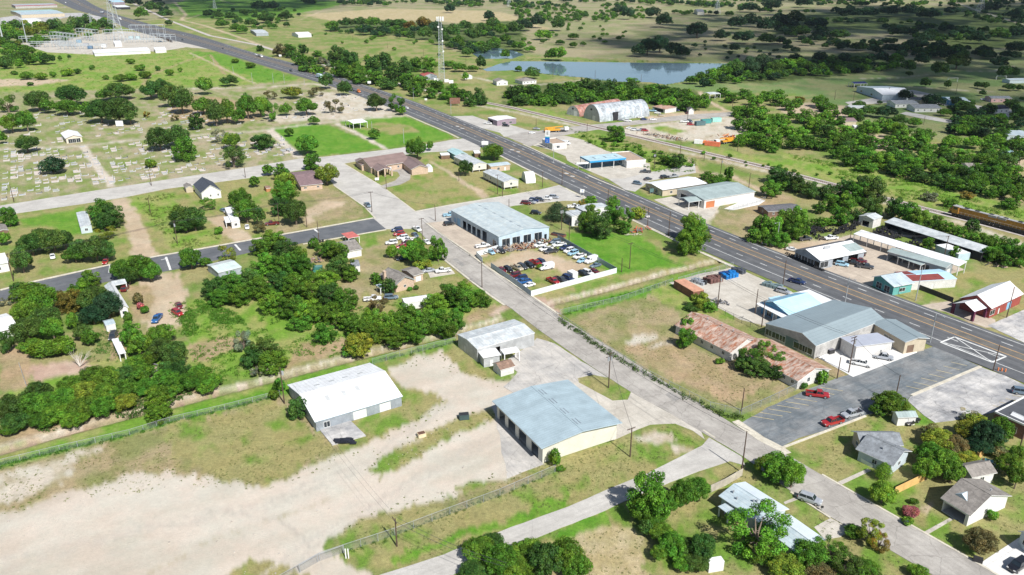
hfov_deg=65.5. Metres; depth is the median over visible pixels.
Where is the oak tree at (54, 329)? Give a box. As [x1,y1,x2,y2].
[38,317,63,337]
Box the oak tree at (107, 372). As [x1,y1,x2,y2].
[91,366,121,385]
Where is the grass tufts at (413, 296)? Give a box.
[359,249,482,317]
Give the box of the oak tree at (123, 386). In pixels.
[111,378,138,396]
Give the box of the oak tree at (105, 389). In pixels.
[88,382,116,398]
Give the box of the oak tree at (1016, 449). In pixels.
[1009,445,1023,459]
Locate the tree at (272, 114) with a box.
[261,101,278,120]
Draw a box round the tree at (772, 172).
[766,166,784,183]
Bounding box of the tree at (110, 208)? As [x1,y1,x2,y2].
[97,202,124,227]
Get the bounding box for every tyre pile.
[809,223,852,239]
[850,220,934,251]
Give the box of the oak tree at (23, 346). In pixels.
[15,337,41,351]
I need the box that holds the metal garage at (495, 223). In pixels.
[451,202,548,247]
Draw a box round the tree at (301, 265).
[285,253,314,274]
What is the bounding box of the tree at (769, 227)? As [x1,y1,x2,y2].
[761,216,783,235]
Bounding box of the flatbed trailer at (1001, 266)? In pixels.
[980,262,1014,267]
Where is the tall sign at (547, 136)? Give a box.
[545,130,549,142]
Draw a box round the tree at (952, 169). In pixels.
[939,164,962,176]
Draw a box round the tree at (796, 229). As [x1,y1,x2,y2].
[783,222,805,239]
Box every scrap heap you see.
[310,255,327,262]
[469,237,551,255]
[636,132,679,137]
[656,135,687,141]
[707,297,729,305]
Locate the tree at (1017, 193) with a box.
[1009,182,1023,201]
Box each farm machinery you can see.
[630,226,651,232]
[718,133,734,138]
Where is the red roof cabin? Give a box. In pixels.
[420,72,436,79]
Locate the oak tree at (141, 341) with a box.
[126,333,151,352]
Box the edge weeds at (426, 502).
[344,474,514,531]
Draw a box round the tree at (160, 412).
[143,401,173,424]
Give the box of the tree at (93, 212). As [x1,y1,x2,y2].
[86,198,109,217]
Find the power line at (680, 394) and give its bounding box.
[610,353,747,432]
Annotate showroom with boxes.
[676,181,755,207]
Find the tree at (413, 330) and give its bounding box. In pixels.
[401,321,425,343]
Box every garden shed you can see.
[103,318,115,331]
[183,182,192,192]
[350,259,359,271]
[426,164,432,171]
[440,152,449,158]
[492,359,514,376]
[707,556,724,572]
[891,410,917,425]
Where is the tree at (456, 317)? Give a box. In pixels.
[446,307,465,330]
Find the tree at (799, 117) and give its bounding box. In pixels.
[792,108,818,122]
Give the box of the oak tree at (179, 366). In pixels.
[162,360,192,376]
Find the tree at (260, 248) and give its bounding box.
[248,239,269,255]
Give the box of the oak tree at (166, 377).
[151,369,178,386]
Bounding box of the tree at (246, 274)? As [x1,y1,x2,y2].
[234,268,260,289]
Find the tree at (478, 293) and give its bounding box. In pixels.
[469,288,485,306]
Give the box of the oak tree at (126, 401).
[113,393,138,411]
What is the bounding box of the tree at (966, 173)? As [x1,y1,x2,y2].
[956,165,978,181]
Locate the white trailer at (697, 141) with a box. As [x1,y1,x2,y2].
[694,139,702,143]
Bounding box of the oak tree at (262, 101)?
[253,96,269,116]
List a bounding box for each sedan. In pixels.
[50,253,55,258]
[102,258,108,263]
[175,302,182,308]
[396,255,407,260]
[422,267,434,272]
[488,249,494,254]
[523,281,535,287]
[576,257,585,262]
[589,262,601,267]
[590,268,599,272]
[785,246,795,251]
[905,417,920,425]
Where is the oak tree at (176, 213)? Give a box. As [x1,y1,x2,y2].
[168,204,191,221]
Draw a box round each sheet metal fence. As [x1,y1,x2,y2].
[476,245,497,261]
[491,263,530,295]
[531,268,616,295]
[557,234,616,268]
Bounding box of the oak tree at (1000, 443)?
[981,431,1006,447]
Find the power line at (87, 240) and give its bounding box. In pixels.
[7,221,172,254]
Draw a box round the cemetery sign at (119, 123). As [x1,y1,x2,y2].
[115,121,123,126]
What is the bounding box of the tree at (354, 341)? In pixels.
[344,332,374,356]
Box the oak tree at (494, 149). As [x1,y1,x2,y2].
[482,143,503,159]
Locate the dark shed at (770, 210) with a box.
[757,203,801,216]
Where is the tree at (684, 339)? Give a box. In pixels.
[676,327,696,347]
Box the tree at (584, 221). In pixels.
[577,213,591,231]
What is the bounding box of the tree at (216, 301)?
[206,289,230,306]
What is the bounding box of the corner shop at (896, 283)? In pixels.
[873,272,914,294]
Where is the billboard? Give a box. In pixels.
[450,98,459,103]
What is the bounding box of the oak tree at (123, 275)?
[118,267,139,283]
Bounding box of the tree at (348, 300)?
[332,288,359,311]
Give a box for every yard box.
[694,120,705,125]
[700,119,711,123]
[711,117,721,121]
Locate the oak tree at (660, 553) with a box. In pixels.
[650,544,669,560]
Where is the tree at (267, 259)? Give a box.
[249,252,276,277]
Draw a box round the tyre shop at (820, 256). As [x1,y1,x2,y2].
[795,240,866,268]
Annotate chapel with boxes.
[61,130,82,143]
[356,152,407,173]
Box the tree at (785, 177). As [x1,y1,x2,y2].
[776,169,796,184]
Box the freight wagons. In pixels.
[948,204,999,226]
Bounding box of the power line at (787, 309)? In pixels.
[721,276,853,337]
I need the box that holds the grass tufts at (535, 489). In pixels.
[357,427,684,558]
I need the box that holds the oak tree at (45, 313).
[29,306,62,329]
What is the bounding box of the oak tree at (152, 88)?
[139,80,159,99]
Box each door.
[353,409,366,419]
[379,401,390,411]
[706,200,714,207]
[748,519,752,527]
[785,335,797,349]
[906,345,913,352]
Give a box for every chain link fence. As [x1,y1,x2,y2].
[3,390,279,458]
[280,465,554,574]
[558,312,739,412]
[560,278,672,310]
[741,381,801,412]
[919,285,953,302]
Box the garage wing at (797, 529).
[762,514,825,562]
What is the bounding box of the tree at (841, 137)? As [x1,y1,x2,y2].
[831,132,850,148]
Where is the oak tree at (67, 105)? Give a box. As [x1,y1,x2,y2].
[52,99,79,114]
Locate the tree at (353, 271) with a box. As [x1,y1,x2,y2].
[342,265,359,281]
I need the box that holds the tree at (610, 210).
[601,205,618,223]
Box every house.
[0,253,9,272]
[104,282,128,317]
[193,177,221,198]
[290,170,322,190]
[328,239,362,257]
[379,267,414,291]
[447,148,466,158]
[493,77,507,85]
[515,77,535,84]
[686,105,693,113]
[719,482,788,532]
[837,118,856,125]
[845,105,864,108]
[887,100,918,107]
[906,104,940,111]
[908,96,925,103]
[942,97,970,104]
[962,163,981,170]
[962,460,996,482]
[985,96,1011,101]
[989,105,1009,113]
[1002,78,1023,82]
[1004,130,1023,139]
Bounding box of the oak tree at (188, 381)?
[172,372,202,389]
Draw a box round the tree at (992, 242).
[984,234,1006,246]
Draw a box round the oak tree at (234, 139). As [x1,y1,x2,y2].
[221,132,240,146]
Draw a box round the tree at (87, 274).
[75,269,101,286]
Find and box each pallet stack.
[691,277,706,285]
[703,274,722,283]
[718,269,738,279]
[731,266,745,274]
[762,281,783,289]
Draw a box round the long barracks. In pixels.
[675,312,755,360]
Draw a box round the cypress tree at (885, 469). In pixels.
[874,462,893,480]
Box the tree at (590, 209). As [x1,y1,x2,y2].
[578,203,600,223]
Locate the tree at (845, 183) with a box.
[835,179,853,196]
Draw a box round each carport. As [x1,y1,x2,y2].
[112,338,126,360]
[224,216,230,227]
[341,231,359,242]
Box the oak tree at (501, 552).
[481,542,516,574]
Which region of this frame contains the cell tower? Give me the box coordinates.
[436,16,444,80]
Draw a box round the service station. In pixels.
[611,151,645,167]
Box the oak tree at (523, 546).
[511,537,538,563]
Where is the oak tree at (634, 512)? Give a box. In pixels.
[628,495,655,519]
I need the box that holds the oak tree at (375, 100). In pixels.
[366,93,386,110]
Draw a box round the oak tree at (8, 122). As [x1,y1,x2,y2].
[0,112,20,132]
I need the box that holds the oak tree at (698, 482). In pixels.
[686,476,710,499]
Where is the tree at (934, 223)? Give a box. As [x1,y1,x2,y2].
[923,215,944,230]
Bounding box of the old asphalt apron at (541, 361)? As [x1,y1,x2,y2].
[504,338,606,392]
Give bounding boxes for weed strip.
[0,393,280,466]
[344,473,546,552]
[379,340,455,360]
[565,280,668,314]
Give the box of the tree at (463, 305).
[455,287,474,311]
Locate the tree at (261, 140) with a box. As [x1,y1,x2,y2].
[250,133,275,149]
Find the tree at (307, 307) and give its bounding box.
[294,298,323,324]
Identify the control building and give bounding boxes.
[93,47,150,55]
[113,40,121,46]
[154,47,166,52]
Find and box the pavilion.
[345,119,367,128]
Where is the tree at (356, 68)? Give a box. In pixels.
[347,60,366,74]
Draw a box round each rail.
[436,92,1023,234]
[438,92,1019,232]
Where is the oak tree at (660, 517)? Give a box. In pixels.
[639,513,666,524]
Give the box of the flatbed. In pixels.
[551,232,565,237]
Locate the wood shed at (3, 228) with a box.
[0,224,8,232]
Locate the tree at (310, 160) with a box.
[303,152,320,169]
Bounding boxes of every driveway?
[381,168,410,187]
[428,270,454,277]
[814,518,847,538]
[982,537,1023,574]
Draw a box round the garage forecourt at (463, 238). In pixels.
[428,220,492,256]
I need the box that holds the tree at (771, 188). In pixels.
[760,179,781,196]
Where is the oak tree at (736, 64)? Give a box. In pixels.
[726,58,745,75]
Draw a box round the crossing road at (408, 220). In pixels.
[374,185,583,228]
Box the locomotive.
[995,216,1023,233]
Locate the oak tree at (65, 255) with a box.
[60,249,85,262]
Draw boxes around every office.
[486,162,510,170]
[645,176,706,195]
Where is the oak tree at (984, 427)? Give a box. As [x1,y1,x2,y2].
[967,419,1008,446]
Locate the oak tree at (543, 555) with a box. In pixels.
[527,541,563,574]
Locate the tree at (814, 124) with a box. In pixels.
[805,116,825,132]
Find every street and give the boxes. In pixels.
[0,218,384,300]
[319,163,412,217]
[419,223,995,574]
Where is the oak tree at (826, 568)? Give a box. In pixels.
[803,560,836,574]
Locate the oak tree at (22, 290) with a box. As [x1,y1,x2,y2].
[8,281,50,301]
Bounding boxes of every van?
[539,261,554,270]
[584,254,597,263]
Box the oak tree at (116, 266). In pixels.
[109,259,136,276]
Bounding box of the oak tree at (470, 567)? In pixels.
[458,557,490,574]
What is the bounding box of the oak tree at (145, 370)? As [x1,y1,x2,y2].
[130,363,156,379]
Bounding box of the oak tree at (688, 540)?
[675,537,694,555]
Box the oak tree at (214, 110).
[205,99,224,126]
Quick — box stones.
[0,423,516,574]
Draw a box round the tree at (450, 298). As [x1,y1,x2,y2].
[438,283,460,305]
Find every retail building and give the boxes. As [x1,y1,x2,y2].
[10,9,64,17]
[11,3,56,8]
[18,18,40,22]
[108,0,124,4]
[112,5,129,9]
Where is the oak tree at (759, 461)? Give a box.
[754,453,775,474]
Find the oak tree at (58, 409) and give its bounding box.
[40,403,69,424]
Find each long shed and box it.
[207,259,241,276]
[575,203,607,213]
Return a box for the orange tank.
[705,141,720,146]
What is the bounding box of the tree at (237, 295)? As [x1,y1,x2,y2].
[227,283,252,306]
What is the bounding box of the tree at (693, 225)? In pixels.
[683,217,711,249]
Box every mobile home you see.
[76,211,92,233]
[225,207,239,227]
[453,154,486,171]
[483,169,517,189]
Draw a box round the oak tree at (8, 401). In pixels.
[0,393,26,416]
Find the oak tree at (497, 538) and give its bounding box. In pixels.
[483,532,503,547]
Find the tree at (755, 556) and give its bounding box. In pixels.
[743,533,785,564]
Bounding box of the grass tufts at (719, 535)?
[493,468,901,574]
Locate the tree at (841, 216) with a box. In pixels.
[829,205,853,225]
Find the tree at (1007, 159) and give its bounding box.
[999,153,1019,168]
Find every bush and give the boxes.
[19,71,33,79]
[24,340,56,357]
[32,72,47,79]
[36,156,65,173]
[44,335,75,354]
[49,71,56,76]
[60,68,73,75]
[73,68,81,73]
[112,74,126,81]
[123,311,132,320]
[125,58,134,63]
[125,73,136,79]
[132,292,142,303]
[133,64,145,69]
[136,302,143,307]
[138,71,151,78]
[140,305,148,312]
[145,158,157,167]
[165,69,173,74]
[214,226,222,233]
[245,62,255,67]
[268,389,279,399]
[272,377,285,389]
[308,237,318,247]
[385,245,397,257]
[548,448,560,465]
[556,465,565,471]
[685,302,699,310]
[715,358,724,363]
[801,382,807,388]
[901,516,913,525]
[902,505,919,517]
[909,498,918,503]
[987,509,998,520]
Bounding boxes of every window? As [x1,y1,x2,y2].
[324,421,329,427]
[502,238,509,245]
[512,236,519,243]
[523,234,530,242]
[534,232,541,240]
[765,328,771,336]
[771,331,779,339]
[779,335,785,342]
[793,341,804,351]
[801,255,807,261]
[802,346,812,355]
[807,258,813,264]
[820,261,828,267]
[876,281,881,288]
[884,285,889,292]
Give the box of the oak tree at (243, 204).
[230,199,256,222]
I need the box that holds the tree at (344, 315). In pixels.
[332,309,356,329]
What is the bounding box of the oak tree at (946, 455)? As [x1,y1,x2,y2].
[927,447,962,474]
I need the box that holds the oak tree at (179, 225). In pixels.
[173,219,197,232]
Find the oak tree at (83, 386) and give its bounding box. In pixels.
[71,381,97,400]
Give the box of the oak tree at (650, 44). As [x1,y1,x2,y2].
[641,38,659,54]
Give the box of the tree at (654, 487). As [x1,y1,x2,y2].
[625,469,671,524]
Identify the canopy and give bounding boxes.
[500,347,519,360]
[580,153,625,168]
[678,196,702,209]
[718,503,734,522]
[756,302,786,320]
[791,289,830,302]
[853,230,966,275]
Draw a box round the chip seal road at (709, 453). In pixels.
[381,438,744,574]
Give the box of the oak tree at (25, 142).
[14,134,39,152]
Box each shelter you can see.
[522,171,535,182]
[884,217,986,260]
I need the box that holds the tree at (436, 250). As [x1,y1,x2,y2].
[428,235,447,261]
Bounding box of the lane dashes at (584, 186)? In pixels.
[70,2,999,357]
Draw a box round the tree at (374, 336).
[363,322,387,343]
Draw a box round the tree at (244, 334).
[233,330,250,350]
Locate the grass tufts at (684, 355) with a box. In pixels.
[572,300,790,406]
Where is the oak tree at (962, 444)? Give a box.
[942,434,969,453]
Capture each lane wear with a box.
[68,0,1023,364]
[70,3,1023,370]
[83,1,1023,348]
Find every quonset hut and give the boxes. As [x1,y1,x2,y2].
[567,99,620,116]
[584,99,648,121]
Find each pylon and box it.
[105,0,115,25]
[107,0,125,41]
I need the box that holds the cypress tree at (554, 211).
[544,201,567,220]
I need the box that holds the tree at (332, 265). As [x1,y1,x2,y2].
[324,255,356,276]
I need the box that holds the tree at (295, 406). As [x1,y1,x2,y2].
[288,396,306,419]
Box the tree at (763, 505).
[725,498,792,560]
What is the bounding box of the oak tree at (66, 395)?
[50,387,76,405]
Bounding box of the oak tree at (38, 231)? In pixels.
[28,228,52,249]
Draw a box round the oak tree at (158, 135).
[144,127,173,150]
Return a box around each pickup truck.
[151,313,162,322]
[265,220,278,225]
[363,202,370,206]
[363,294,380,301]
[401,236,416,241]
[412,226,421,231]
[435,267,451,273]
[442,211,450,216]
[475,242,489,247]
[510,264,523,270]
[518,278,531,283]
[528,259,541,265]
[533,241,547,247]
[539,245,553,250]
[540,195,551,199]
[543,247,558,253]
[546,277,559,283]
[551,241,566,246]
[553,275,567,281]
[559,244,572,250]
[567,203,579,207]
[573,252,586,258]
[640,169,650,172]
[788,277,805,284]
[798,235,812,240]
[805,389,829,398]
[821,415,844,426]
[824,234,838,239]
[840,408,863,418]
[845,259,859,265]
[849,358,872,367]
[850,257,867,263]
[857,263,873,269]
[872,352,893,360]
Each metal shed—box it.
[457,319,534,361]
[564,210,581,225]
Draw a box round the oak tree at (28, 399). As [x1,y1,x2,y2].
[16,392,45,415]
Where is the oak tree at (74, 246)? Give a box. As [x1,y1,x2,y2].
[66,239,90,260]
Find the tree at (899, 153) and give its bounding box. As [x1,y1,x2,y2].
[889,149,912,160]
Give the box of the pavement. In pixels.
[492,402,543,477]
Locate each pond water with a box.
[473,48,522,58]
[483,61,722,84]
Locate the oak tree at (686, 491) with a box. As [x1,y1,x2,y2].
[668,479,697,505]
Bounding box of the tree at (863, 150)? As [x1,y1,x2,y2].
[853,145,876,157]
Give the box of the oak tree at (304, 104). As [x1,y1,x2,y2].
[295,97,317,115]
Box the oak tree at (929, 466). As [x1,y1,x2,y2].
[912,458,942,480]
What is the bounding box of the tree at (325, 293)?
[315,282,342,304]
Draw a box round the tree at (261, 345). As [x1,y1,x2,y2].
[246,337,284,362]
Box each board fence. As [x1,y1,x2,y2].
[710,469,742,491]
[895,475,924,491]
[977,448,984,457]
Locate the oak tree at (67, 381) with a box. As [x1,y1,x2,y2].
[55,374,83,390]
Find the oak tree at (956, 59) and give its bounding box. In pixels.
[945,52,972,68]
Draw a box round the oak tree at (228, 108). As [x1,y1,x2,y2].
[219,98,234,123]
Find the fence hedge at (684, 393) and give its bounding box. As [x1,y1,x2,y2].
[558,317,744,418]
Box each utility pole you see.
[6,254,13,280]
[279,367,284,403]
[392,517,397,546]
[606,352,612,387]
[627,427,634,456]
[717,275,721,310]
[741,431,746,468]
[848,336,856,372]
[992,345,999,370]
[1006,287,1014,317]
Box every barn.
[250,29,268,35]
[292,32,311,37]
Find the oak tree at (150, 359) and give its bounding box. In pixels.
[139,350,159,364]
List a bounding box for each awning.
[897,256,925,269]
[1010,412,1023,420]
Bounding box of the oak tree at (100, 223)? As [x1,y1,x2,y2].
[90,213,116,230]
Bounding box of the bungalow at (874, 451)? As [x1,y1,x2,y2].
[856,434,911,473]
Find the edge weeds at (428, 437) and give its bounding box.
[365,412,494,474]
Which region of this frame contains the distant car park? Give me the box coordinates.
[909,90,932,96]
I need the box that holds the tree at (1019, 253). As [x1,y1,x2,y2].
[1013,243,1023,266]
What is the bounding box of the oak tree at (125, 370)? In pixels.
[111,365,138,381]
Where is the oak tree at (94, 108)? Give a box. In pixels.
[83,98,108,122]
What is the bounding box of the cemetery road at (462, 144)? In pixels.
[0,138,480,213]
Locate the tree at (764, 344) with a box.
[755,340,776,357]
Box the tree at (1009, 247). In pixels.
[997,237,1019,259]
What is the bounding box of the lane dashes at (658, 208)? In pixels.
[138,22,1011,345]
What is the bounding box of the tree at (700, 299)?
[689,291,710,309]
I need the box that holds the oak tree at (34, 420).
[27,411,57,427]
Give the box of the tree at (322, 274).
[310,267,341,287]
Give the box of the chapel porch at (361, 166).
[355,158,363,170]
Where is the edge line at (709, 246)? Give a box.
[227,52,1023,373]
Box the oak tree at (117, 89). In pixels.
[100,82,134,96]
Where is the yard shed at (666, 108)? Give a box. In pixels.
[652,104,675,112]
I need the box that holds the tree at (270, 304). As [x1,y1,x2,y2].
[257,290,285,314]
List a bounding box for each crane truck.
[544,126,568,131]
[714,137,734,143]
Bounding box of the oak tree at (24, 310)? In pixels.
[8,300,41,319]
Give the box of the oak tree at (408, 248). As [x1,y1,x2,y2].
[397,240,419,260]
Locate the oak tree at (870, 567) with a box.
[849,556,882,574]
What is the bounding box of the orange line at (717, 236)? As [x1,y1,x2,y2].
[83,4,1023,354]
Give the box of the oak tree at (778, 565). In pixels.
[765,551,806,574]
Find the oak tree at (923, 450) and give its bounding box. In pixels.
[912,441,942,463]
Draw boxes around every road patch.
[452,258,463,265]
[665,392,680,400]
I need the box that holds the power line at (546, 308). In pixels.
[480,262,611,353]
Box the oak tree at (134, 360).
[122,353,145,365]
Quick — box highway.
[54,0,1023,382]
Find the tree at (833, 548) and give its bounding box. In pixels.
[811,535,847,564]
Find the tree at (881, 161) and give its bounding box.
[869,150,895,169]
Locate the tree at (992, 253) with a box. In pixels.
[982,246,1002,261]
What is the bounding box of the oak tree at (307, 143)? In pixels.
[294,134,318,152]
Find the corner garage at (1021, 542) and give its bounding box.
[1018,531,1023,550]
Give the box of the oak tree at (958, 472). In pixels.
[941,459,967,483]
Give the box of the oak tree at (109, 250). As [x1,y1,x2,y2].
[98,240,115,261]
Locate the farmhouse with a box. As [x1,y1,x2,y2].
[694,9,703,14]
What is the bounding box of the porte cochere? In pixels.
[372,163,392,177]
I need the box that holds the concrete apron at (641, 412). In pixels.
[574,381,703,440]
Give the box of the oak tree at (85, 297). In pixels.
[75,285,108,307]
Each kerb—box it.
[0,217,372,289]
[303,229,385,243]
[333,185,375,218]
[344,163,414,210]
[415,190,535,211]
[426,223,558,314]
[444,260,504,305]
[523,144,564,163]
[587,175,622,189]
[732,420,790,454]
[782,415,866,447]
[790,491,830,518]
[821,474,998,574]
[910,366,981,395]
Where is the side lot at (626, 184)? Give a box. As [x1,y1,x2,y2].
[609,164,695,191]
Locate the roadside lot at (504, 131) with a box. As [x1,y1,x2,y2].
[453,116,529,136]
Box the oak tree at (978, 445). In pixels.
[964,435,995,453]
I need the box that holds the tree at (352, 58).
[340,49,358,64]
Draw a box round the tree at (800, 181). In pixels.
[788,175,809,192]
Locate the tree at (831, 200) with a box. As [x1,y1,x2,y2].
[825,193,840,210]
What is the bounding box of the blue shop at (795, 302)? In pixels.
[761,292,821,319]
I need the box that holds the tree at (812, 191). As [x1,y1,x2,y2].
[801,181,821,197]
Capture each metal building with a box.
[764,300,883,358]
[894,269,956,289]
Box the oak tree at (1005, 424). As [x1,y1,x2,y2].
[986,415,1014,441]
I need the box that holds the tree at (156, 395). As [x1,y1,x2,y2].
[142,385,174,408]
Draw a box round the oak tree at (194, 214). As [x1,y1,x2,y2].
[181,207,206,230]
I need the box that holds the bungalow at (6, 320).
[0,313,14,337]
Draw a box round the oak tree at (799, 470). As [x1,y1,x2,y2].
[778,460,806,487]
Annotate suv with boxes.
[108,330,117,340]
[120,284,129,291]
[171,307,183,316]
[383,293,397,299]
[385,239,397,244]
[391,226,402,231]
[393,230,404,235]
[396,234,407,239]
[443,220,454,225]
[496,246,505,253]
[503,265,513,272]
[509,271,520,276]
[514,274,527,280]
[517,262,528,269]
[520,200,531,204]
[524,260,534,267]
[530,209,541,214]
[549,194,558,198]
[550,238,560,243]
[562,273,574,279]
[563,246,574,252]
[567,248,578,255]
[577,269,588,275]
[582,268,594,274]
[632,180,642,184]
[776,286,790,294]
[797,489,822,505]
[835,260,848,266]
[1006,554,1023,573]
[1011,385,1023,394]
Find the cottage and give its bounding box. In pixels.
[941,478,1010,525]
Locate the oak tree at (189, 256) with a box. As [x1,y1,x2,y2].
[178,247,202,268]
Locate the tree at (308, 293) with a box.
[296,280,324,304]
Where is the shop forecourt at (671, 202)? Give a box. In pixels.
[655,196,719,218]
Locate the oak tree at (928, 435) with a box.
[920,427,956,449]
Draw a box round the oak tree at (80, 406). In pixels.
[66,396,98,415]
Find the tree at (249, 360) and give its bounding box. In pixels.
[239,346,259,368]
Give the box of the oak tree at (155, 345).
[145,337,172,359]
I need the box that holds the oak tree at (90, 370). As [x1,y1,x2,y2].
[79,365,102,382]
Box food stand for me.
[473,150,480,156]
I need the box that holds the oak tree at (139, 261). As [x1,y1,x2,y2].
[124,254,155,279]
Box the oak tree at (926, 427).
[919,423,937,437]
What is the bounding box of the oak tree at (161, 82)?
[155,78,165,87]
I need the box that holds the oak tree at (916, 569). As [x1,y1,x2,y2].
[906,563,929,574]
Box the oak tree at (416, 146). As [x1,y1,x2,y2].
[405,136,426,158]
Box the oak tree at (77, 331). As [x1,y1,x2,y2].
[71,324,93,337]
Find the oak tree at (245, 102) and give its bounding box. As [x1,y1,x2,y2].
[235,92,256,118]
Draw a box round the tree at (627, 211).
[613,206,634,222]
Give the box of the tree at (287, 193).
[270,180,299,203]
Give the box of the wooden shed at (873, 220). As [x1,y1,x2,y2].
[859,213,881,227]
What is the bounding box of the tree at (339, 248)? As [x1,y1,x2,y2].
[327,242,349,260]
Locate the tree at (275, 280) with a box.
[265,270,289,293]
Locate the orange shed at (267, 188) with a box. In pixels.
[264,185,270,191]
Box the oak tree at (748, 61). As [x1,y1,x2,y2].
[742,56,759,70]
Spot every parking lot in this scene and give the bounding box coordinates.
[743,347,977,445]
[908,367,1023,422]
[988,310,1023,342]
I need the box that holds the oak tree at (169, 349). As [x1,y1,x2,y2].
[159,340,188,362]
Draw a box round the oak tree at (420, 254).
[408,245,429,263]
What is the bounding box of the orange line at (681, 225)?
[85,7,1023,360]
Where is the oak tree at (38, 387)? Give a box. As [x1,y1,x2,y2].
[20,381,54,395]
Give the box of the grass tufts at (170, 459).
[1,404,333,503]
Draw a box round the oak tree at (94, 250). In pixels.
[80,235,108,261]
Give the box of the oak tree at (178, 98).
[167,85,193,113]
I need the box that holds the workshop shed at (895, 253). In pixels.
[886,247,952,273]
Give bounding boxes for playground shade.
[848,81,867,85]
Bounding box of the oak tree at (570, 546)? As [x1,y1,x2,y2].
[551,535,586,569]
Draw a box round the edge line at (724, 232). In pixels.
[228,45,1022,344]
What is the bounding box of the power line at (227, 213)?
[173,203,276,221]
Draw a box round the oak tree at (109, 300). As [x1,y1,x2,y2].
[92,291,122,317]
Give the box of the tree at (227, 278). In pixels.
[219,270,242,291]
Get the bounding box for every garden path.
[784,497,797,503]
[838,469,870,483]
[924,518,954,533]
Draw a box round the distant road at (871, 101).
[845,98,1011,122]
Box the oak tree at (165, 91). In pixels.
[157,82,176,107]
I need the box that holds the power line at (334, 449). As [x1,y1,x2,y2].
[279,369,394,519]
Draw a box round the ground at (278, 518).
[0,0,1023,574]
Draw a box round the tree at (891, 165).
[884,160,906,174]
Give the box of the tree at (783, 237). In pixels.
[771,230,790,247]
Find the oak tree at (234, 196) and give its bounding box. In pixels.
[227,187,251,204]
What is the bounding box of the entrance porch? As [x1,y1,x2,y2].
[950,299,987,321]
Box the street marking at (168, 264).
[108,229,317,271]
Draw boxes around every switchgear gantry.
[18,35,62,42]
[29,41,77,47]
[49,31,81,46]
[56,43,105,49]
[75,28,99,41]
[102,29,135,40]
[124,38,164,42]
[129,24,165,38]
[149,33,175,42]
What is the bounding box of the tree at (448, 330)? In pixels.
[437,322,458,339]
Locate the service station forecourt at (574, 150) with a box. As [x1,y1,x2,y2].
[533,136,649,178]
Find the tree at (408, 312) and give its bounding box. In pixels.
[396,302,417,327]
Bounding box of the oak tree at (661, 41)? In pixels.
[651,35,668,52]
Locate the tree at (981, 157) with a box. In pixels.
[972,153,994,162]
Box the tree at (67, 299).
[54,288,80,313]
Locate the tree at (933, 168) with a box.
[925,158,949,174]
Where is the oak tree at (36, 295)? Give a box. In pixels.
[20,285,60,307]
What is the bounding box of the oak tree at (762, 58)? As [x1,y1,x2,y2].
[755,53,773,73]
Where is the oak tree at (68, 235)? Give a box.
[54,230,73,249]
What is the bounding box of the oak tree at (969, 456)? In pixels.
[957,450,980,462]
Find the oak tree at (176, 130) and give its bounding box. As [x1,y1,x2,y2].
[164,124,189,141]
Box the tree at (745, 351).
[736,347,764,362]
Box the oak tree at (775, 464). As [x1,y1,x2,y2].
[761,450,797,482]
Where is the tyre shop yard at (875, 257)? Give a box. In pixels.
[824,235,963,285]
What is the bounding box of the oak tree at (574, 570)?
[561,553,593,574]
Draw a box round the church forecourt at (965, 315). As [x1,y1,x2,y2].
[922,301,994,327]
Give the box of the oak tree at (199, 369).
[187,363,212,380]
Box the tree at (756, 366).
[741,357,770,376]
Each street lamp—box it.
[915,267,922,300]
[930,314,944,342]
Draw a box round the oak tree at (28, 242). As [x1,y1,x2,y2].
[15,233,42,255]
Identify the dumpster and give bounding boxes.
[417,431,425,438]
[459,412,468,420]
[827,348,834,354]
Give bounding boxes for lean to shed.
[478,348,500,366]
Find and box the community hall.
[856,86,910,99]
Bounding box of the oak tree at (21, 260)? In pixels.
[9,246,33,272]
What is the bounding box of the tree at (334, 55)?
[327,44,344,61]
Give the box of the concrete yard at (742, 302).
[669,268,792,325]
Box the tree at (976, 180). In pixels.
[965,172,989,191]
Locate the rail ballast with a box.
[133,3,1023,236]
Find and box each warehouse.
[287,363,402,430]
[492,380,621,462]
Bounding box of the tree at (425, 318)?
[409,307,438,335]
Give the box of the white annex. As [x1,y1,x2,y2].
[840,333,893,359]
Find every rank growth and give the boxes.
[0,49,295,93]
[14,379,201,432]
[79,325,145,361]
[138,193,219,248]
[168,299,471,381]
[179,299,250,339]
[570,128,697,171]
[788,153,1023,218]
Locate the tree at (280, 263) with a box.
[267,253,294,275]
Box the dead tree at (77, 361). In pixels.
[68,350,90,366]
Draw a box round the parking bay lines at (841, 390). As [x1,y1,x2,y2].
[753,362,1019,419]
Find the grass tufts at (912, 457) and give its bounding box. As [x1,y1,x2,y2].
[810,418,1023,537]
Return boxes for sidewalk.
[406,114,458,137]
[500,155,548,179]
[625,217,733,266]
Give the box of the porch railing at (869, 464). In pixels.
[860,458,872,467]
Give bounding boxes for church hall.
[959,281,1023,317]
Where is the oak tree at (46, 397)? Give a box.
[31,391,61,412]
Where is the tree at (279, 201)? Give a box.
[268,196,289,215]
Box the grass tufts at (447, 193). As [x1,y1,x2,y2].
[391,183,534,206]
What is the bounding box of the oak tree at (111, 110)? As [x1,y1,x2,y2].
[100,97,134,120]
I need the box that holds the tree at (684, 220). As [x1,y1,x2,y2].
[680,212,705,231]
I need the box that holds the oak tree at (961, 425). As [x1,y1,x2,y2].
[953,419,980,437]
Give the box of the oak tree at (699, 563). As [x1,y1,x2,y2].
[683,551,710,572]
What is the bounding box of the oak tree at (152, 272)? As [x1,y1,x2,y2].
[139,262,161,281]
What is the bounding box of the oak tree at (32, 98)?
[22,90,50,111]
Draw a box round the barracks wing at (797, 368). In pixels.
[742,338,830,388]
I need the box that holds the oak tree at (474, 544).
[461,535,496,561]

